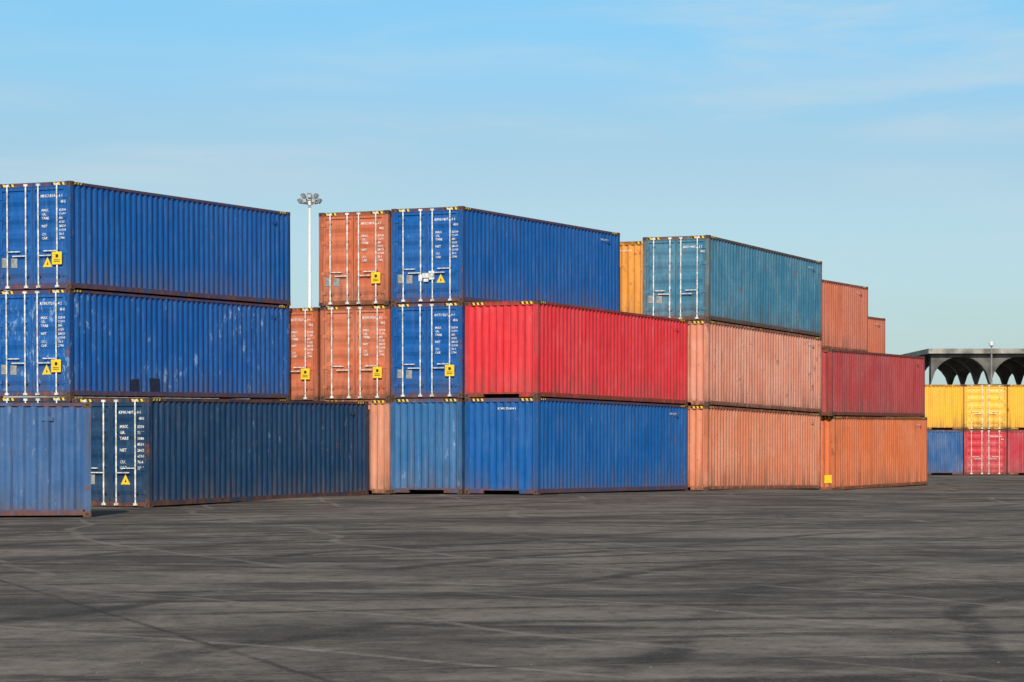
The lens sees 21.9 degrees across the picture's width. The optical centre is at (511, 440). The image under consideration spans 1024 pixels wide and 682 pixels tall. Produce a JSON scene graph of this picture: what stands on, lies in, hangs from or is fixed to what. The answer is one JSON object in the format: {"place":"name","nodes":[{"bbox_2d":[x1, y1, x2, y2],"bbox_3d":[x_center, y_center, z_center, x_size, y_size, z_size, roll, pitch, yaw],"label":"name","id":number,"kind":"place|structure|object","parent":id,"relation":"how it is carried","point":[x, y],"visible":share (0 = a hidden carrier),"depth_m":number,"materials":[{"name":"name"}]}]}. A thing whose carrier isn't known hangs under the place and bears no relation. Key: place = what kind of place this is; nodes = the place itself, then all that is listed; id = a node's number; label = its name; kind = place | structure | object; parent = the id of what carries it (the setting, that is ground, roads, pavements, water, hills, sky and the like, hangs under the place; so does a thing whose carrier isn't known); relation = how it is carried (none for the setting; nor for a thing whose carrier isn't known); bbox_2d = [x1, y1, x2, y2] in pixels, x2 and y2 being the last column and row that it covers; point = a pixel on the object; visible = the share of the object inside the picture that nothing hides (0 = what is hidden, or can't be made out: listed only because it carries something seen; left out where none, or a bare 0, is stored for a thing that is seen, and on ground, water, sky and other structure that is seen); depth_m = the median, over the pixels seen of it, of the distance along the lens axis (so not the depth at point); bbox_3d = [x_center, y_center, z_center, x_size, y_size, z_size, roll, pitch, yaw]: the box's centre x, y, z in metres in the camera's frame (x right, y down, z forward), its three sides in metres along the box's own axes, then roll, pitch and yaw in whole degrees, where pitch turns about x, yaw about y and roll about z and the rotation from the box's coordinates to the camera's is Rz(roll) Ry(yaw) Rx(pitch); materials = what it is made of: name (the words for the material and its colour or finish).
{"place":"outdoors","nodes":[
{"label":"outdoors","id":0,"kind":"place"},
{"bbox_2d":[0,474,1023,681],"bbox_3d":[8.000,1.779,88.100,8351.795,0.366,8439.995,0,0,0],"label":"ground","id":1,"kind":"structure","parent":0,"point":[633,578],"depth_m":31.57,"materials":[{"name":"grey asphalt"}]},
{"bbox_2d":[0,402,90,516],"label":"shipping container","id":2,"kind":"object","parent":1,"relation":"on","point":[45,458],"visible":1,"depth_m":59.76,"materials":[{"name":"metal"}]},
{"bbox_2d":[0,397,289,402],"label":"shipping container","id":3,"kind":"object","parent":1,"relation":"on","point":[36,400],"visible":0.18,"depth_m":71.64,"materials":[{"name":"metal"}]},
{"bbox_2d":[0,401,65,402],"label":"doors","id":4,"kind":"structure","parent":3,"relation":"in","point":[55,401],"depth_m":71.46,"materials":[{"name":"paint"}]},
{"bbox_2d":[0,289,289,398],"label":"shipping container","id":5,"kind":"object","parent":3,"relation":"on","point":[67,343],"visible":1,"depth_m":74.33,"materials":[{"name":"metal"}]},
{"bbox_2d":[0,294,66,390],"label":"doors","id":6,"kind":"structure","parent":5,"relation":"in","point":[15,308],"depth_m":71.57,"materials":[{"name":"paint"}]},
{"bbox_2d":[0,181,290,305],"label":"shipping container","id":7,"kind":"object","parent":5,"relation":"on","point":[72,235],"visible":0.94,"depth_m":74.24,"materials":[{"name":"metal"}]},
{"bbox_2d":[0,186,67,284],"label":"doors","id":8,"kind":"structure","parent":7,"relation":"in","point":[16,199],"depth_m":71.56,"materials":[{"name":"paint"}]},
{"bbox_2d":[72,398,368,506],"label":"shipping container","id":9,"kind":"object","parent":1,"relation":"on","point":[148,452],"visible":0.92,"depth_m":73.39,"materials":[{"name":"metal"}]},
{"bbox_2d":[91,403,145,500],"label":"doors","id":10,"kind":"structure","parent":9,"relation":"in","point":[125,491],"depth_m":70.43,"materials":[{"name":"paint"}]},
{"bbox_2d":[297,193,321,307],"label":"mast light","id":11,"kind":"object","parent":1,"relation":"on","point":[309,203],"visible":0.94,"depth_m":245.85,"materials":[{"name":"metal"}]},
{"bbox_2d":[320,399,398,493],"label":"shipping container","id":12,"kind":"object","parent":1,"relation":"on","point":[379,446],"visible":0.21,"depth_m":81.20,"materials":[{"name":"metal"}]},
{"bbox_2d":[320,305,427,399],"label":"shipping container","id":13,"kind":"object","parent":12,"relation":"on","point":[355,352],"visible":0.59,"depth_m":81.56,"materials":[{"name":"metal"}]},
{"bbox_2d":[323,309,386,394],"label":"doors","id":14,"kind":"structure","parent":13,"relation":"in","point":[340,320],"depth_m":81.60,"materials":[{"name":"paint"}]},
{"bbox_2d":[319,210,402,306],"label":"shipping container","id":15,"kind":"object","parent":13,"relation":"on","point":[355,267],"visible":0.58,"depth_m":81.51,"materials":[{"name":"metal"}]},
{"bbox_2d":[321,214,385,300],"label":"doors","id":16,"kind":"structure","parent":15,"relation":"in","point":[338,226],"depth_m":81.52,"materials":[{"name":"paint"}]},
{"bbox_2d":[390,398,464,493],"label":"shipping container","id":17,"kind":"object","parent":1,"relation":"on","point":[428,445],"visible":0.26,"depth_m":80.52,"materials":[{"name":"metal"}]},
{"bbox_2d":[391,302,481,397],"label":"shipping container","id":18,"kind":"object","parent":17,"relation":"on","point":[427,350],"visible":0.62,"depth_m":80.44,"materials":[{"name":"metal"}]},
{"bbox_2d":[394,306,459,392],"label":"doors","id":19,"kind":"structure","parent":18,"relation":"in","point":[411,317],"depth_m":80.45,"materials":[{"name":"paint"}]},
{"bbox_2d":[391,206,619,310],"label":"shipping container","id":20,"kind":"object","parent":18,"relation":"on","point":[452,254],"visible":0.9,"depth_m":82.27,"materials":[{"name":"metal"}]},
{"bbox_2d":[394,210,459,298],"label":"doors","id":21,"kind":"structure","parent":20,"relation":"in","point":[411,222],"depth_m":80.47,"materials":[{"name":"paint"}]},
{"bbox_2d":[465,397,687,493],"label":"shipping container","id":22,"kind":"object","parent":1,"relation":"on","point":[536,445],"visible":1,"depth_m":81.28,"materials":[{"name":"metal"}]},
{"bbox_2d":[465,300,687,404],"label":"shipping container","id":23,"kind":"object","parent":22,"relation":"on","point":[528,349],"visible":0.98,"depth_m":81.32,"materials":[{"name":"metal"}]},
{"bbox_2d":[688,405,820,490],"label":"shipping container","id":24,"kind":"object","parent":1,"relation":"on","point":[736,448],"visible":0.79,"depth_m":94.10,"materials":[{"name":"metal"}]},
{"bbox_2d":[671,320,821,412],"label":"shipping container","id":25,"kind":"object","parent":24,"relation":"on","point":[735,366],"visible":0.77,"depth_m":94.11,"materials":[{"name":"metal"}]},
{"bbox_2d":[642,235,821,336],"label":"shipping container","id":26,"kind":"object","parent":25,"relation":"on","point":[702,277],"visible":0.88,"depth_m":92.08,"materials":[{"name":"metal"}]},
{"bbox_2d":[645,239,706,316],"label":"doors","id":27,"kind":"structure","parent":26,"relation":"in","point":[661,249],"depth_m":90.52,"materials":[{"name":"paint"}]},
{"bbox_2d":[804,416,926,489],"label":"shipping container","id":28,"kind":"object","parent":1,"relation":"on","point":[864,452],"visible":0.66,"depth_m":106.58,"materials":[{"name":"metal"}]},
{"bbox_2d":[821,349,924,416],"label":"shipping container","id":29,"kind":"object","parent":28,"relation":"on","point":[862,384],"visible":0.67,"depth_m":106.57,"materials":[{"name":"metal"}]},
{"bbox_2d":[927,430,962,474],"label":"shipping container","id":30,"kind":"object","parent":1,"relation":"on","point":[944,451],"visible":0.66,"depth_m":151.53,"materials":[{"name":"metal"}]},
{"bbox_2d":[925,384,963,429],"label":"shipping container","id":31,"kind":"object","parent":30,"relation":"on","point":[943,407],"visible":0.51,"depth_m":151.52,"materials":[{"name":"metal"}]},
{"bbox_2d":[921,353,1023,384],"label":"arched ribs","id":32,"kind":"object","parent":1,"relation":"on","point":[975,368],"visible":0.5,"depth_m":201.00,"materials":[{"name":"concrete"}]},
{"bbox_2d":[902,349,1023,355],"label":"roof slab","id":33,"kind":"structure","parent":32,"relation":"on","point":[923,352],"depth_m":194.85,"materials":[{"name":"concrete"}]},
{"bbox_2d":[929,353,1023,384],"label":"arch soffits","id":34,"kind":"object","parent":32,"relation":"on","point":[985,373],"visible":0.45,"depth_m":201.62,"materials":[{"name":"concrete"}]},
{"bbox_2d":[963,430,1006,474],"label":"shipping container","id":35,"kind":"object","parent":1,"relation":"on","point":[984,452],"visible":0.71,"depth_m":151.51,"materials":[{"name":"metal"}]},
{"bbox_2d":[948,384,1006,429],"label":"shipping container","id":36,"kind":"object","parent":35,"relation":"on","point":[984,407],"visible":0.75,"depth_m":151.48,"materials":[{"name":"metal"}]},
{"bbox_2d":[966,387,1004,426],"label":"doors","id":37,"kind":"structure","parent":36,"relation":"in","point":[985,406],"depth_m":151.48,"materials":[{"name":"paint"}]},
{"bbox_2d":[966,432,1004,471],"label":"doors","id":38,"kind":"structure","parent":35,"relation":"in","point":[976,436],"depth_m":151.52,"materials":[{"name":"paint"}]},
{"bbox_2d":[988,341,994,384],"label":"street lamp","id":39,"kind":"object","parent":1,"relation":"on","point":[991,343],"visible":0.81,"depth_m":184.94,"materials":[{"name":"metal"}]},
{"bbox_2d":[1007,430,1023,474],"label":"shipping container","id":40,"kind":"object","parent":1,"relation":"on","point":[1015,452],"visible":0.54,"depth_m":151.54,"materials":[{"name":"metal"}]},
{"bbox_2d":[990,384,1023,429],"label":"shipping container","id":41,"kind":"object","parent":40,"relation":"on","point":[1015,407],"visible":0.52,"depth_m":151.54,"materials":[{"name":"metal"}]},
{"bbox_2d":[0,0,1023,398],"label":"sky","id":42,"kind":"structure","parent":0,"point":[880,143],"materials":[{"name":"blue"}]},
{"bbox_2d":[620,241,642,313],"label":"shipping container","id":43,"kind":"object","parent":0,"point":[631,273],"visible":0.09,"depth_m":92.57,"materials":[{"name":"metal"}]},
{"bbox_2d":[822,279,867,351],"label":"shipping container","id":44,"kind":"object","parent":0,"point":[844,316],"visible":0.27,"depth_m":111.50,"materials":[{"name":"metal"}]},
{"bbox_2d":[868,316,884,352],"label":"shipping container","id":45,"kind":"object","parent":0,"point":[876,334],"visible":0.07,"depth_m":125.62,"materials":[{"name":"metal"}]},
{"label":"shipping container","id":46,"kind":"object","parent":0,"visible":0},
{"bbox_2d":[272,307,349,400],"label":"shipping container","id":47,"kind":"object","parent":46,"relation":"on","point":[304,327],"visible":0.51,"depth_m":82.33,"materials":[{"name":"metal"}]},
{"bbox_2d":[289,311,314,395],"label":"doors","id":48,"kind":"structure","parent":47,"relation":"in","point":[297,385],"depth_m":82.42,"materials":[{"name":"paint"}]}
]}

